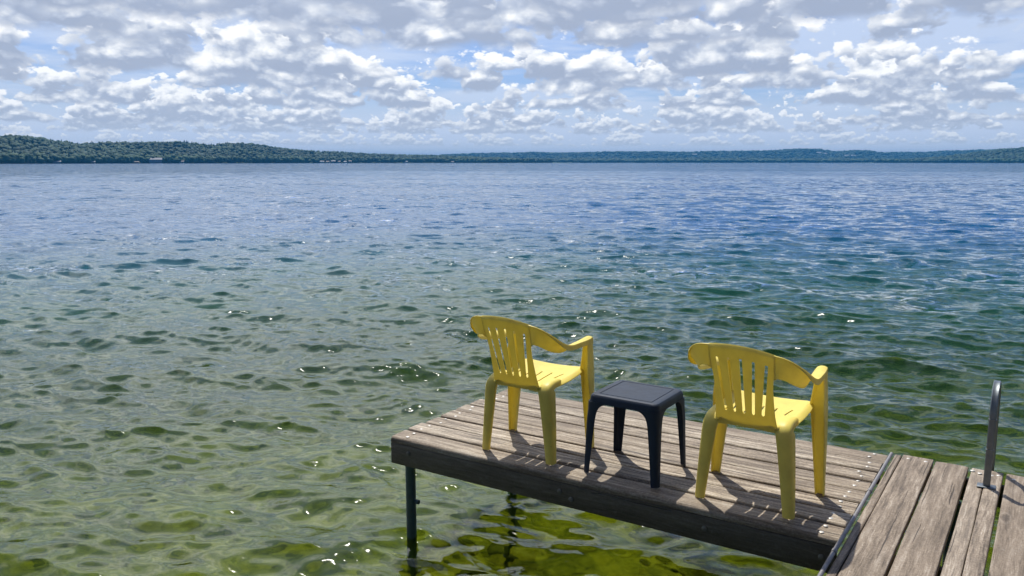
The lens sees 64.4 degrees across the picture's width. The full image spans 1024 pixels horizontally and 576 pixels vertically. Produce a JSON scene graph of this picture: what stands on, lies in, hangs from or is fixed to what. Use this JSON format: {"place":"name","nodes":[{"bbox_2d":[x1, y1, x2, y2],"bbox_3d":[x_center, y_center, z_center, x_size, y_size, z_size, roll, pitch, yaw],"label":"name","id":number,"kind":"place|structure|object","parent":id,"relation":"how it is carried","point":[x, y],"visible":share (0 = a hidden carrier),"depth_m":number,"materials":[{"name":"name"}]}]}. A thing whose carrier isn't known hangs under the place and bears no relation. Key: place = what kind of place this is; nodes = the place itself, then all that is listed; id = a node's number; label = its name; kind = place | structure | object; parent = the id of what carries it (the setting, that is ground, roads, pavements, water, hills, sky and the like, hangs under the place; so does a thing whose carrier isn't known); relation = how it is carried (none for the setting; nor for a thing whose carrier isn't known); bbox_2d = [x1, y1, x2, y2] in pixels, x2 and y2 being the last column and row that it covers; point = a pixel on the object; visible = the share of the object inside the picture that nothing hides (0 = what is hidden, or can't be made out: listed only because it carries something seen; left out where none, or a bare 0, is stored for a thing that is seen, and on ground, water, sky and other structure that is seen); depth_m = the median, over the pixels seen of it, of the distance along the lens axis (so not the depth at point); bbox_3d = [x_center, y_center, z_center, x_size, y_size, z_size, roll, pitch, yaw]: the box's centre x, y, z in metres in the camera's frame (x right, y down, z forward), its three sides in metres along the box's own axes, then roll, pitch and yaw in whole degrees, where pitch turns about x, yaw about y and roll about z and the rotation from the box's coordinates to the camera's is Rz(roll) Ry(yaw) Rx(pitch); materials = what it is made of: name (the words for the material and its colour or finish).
{"place":"outdoors","nodes":[
{"label":"outdoors","id":0,"kind":"place"},
{"bbox_2d":[0,161,523,163],"bbox_3d":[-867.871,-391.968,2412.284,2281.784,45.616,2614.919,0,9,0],"label":"hills","id":1,"kind":"structure","parent":0,"point":[217,162],"depth_m":1905.11,"materials":[{"name":"green plant"}]},
{"bbox_2d":[148,158,161,162],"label":"lake house","id":2,"kind":"structure","parent":1,"relation":"on","point":[155,160],"depth_m":1753.29,"materials":[{"name":"grey"}]},
{"bbox_2d":[0,134,553,162],"bbox_3d":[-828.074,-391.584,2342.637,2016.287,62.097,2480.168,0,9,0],"label":"forest","id":3,"kind":"object","parent":1,"relation":"on","point":[22,149],"visible":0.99,"depth_m":1952.97,"materials":[{"name":"green plant"}]},
{"bbox_2d":[0,163,1023,575],"bbox_3d":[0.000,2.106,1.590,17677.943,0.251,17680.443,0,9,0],"label":"water","id":4,"kind":"structure","parent":0,"point":[228,369],"depth_m":11.55,"materials":[{"name":"blue liquid"}]},
{"bbox_2d":[0,0,1023,154],"label":"sky","id":5,"kind":"structure","parent":0,"point":[431,77],"materials":[{"name":"white"}]},
{"bbox_2d":[529,162,893,162],"bbox_3d":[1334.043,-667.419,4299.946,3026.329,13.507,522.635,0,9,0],"label":"hills","id":6,"kind":"structure","parent":0,"point":[714,162],"depth_m":4102.71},
{"bbox_2d":[539,157,882,162],"bbox_3d":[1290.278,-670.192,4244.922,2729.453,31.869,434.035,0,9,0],"label":"forest","id":7,"kind":"object","parent":6,"relation":"on","point":[694,159],"visible":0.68,"depth_m":4060.22,"materials":[{"name":"green plant"}]},
{"bbox_2d":[909,162,1021,162],"bbox_3d":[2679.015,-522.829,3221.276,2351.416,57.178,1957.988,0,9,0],"label":"hills","id":8,"kind":"structure","parent":0,"point":[969,162],"depth_m":3137.56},
{"bbox_2d":[874,147,1023,162],"bbox_3d":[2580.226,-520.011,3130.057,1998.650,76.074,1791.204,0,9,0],"label":"forest","id":9,"kind":"object","parent":8,"relation":"on","point":[1004,155],"visible":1,"depth_m":3216.41,"materials":[{"name":"green plant"}]},
{"bbox_3d":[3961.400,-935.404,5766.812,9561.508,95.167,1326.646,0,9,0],"label":"hills","id":10,"kind":"structure","parent":0,"visible":0},
{"bbox_2d":[441,148,992,158],"bbox_3d":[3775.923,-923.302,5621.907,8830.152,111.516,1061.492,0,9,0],"label":"forest","id":11,"kind":"object","parent":10,"relation":"on","point":[798,153],"visible":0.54,"depth_m":5574.11,"materials":[{"name":"green plant"}]},
{"bbox_3d":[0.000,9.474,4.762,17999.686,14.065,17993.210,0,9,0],"label":"lake bed","id":12,"kind":"structure","parent":0,"visible":0},
{"bbox_2d":[391,389,887,572],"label":"swim platform","id":13,"kind":"structure","parent":12,"relation":"on","point":[738,507],"depth_m":4.44,"materials":[{"name":"wood"}]},
{"bbox_2d":[470,315,593,464],"bbox_3d":[0.110,0.529,4.671,0.604,0.825,0.580,6,10,33],"label":"plastic chair","id":14,"kind":"object","parent":13,"relation":"on","point":[514,378],"visible":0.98,"depth_m":4.50,"materials":[{"name":"yellow plastic"}]},
{"bbox_2d":[584,380,685,488],"bbox_3d":[0.673,0.769,4.403,0.434,0.435,0.402,6,11,33],"label":"side table","id":15,"kind":"object","parent":13,"relation":"on","point":[651,403],"visible":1,"depth_m":4.31,"materials":[{"name":"black plastic"}]},
{"bbox_2d":[688,343,827,519],"bbox_3d":[1.198,0.634,3.989,0.604,0.825,0.580,6,11,34],"label":"plastic chair","id":16,"kind":"object","parent":13,"relation":"on","point":[721,360],"visible":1,"depth_m":3.83,"materials":[{"name":"yellow plastic"}]},
{"bbox_2d":[817,452,1023,575],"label":"dock","id":17,"kind":"object","parent":12,"relation":"on","point":[950,528],"visible":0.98,"depth_m":3.74,"materials":[{"name":"wood"}]},
{"bbox_2d":[977,380,1001,572],"bbox_3d":[2.526,1.458,4.379,0.085,1.981,0.371,6,11,33],"label":"ladder handrail","id":18,"kind":"object","parent":17,"relation":"attached to","point":[993,419],"visible":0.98,"depth_m":4.15,"materials":[{"name":"metal"}]}
]}

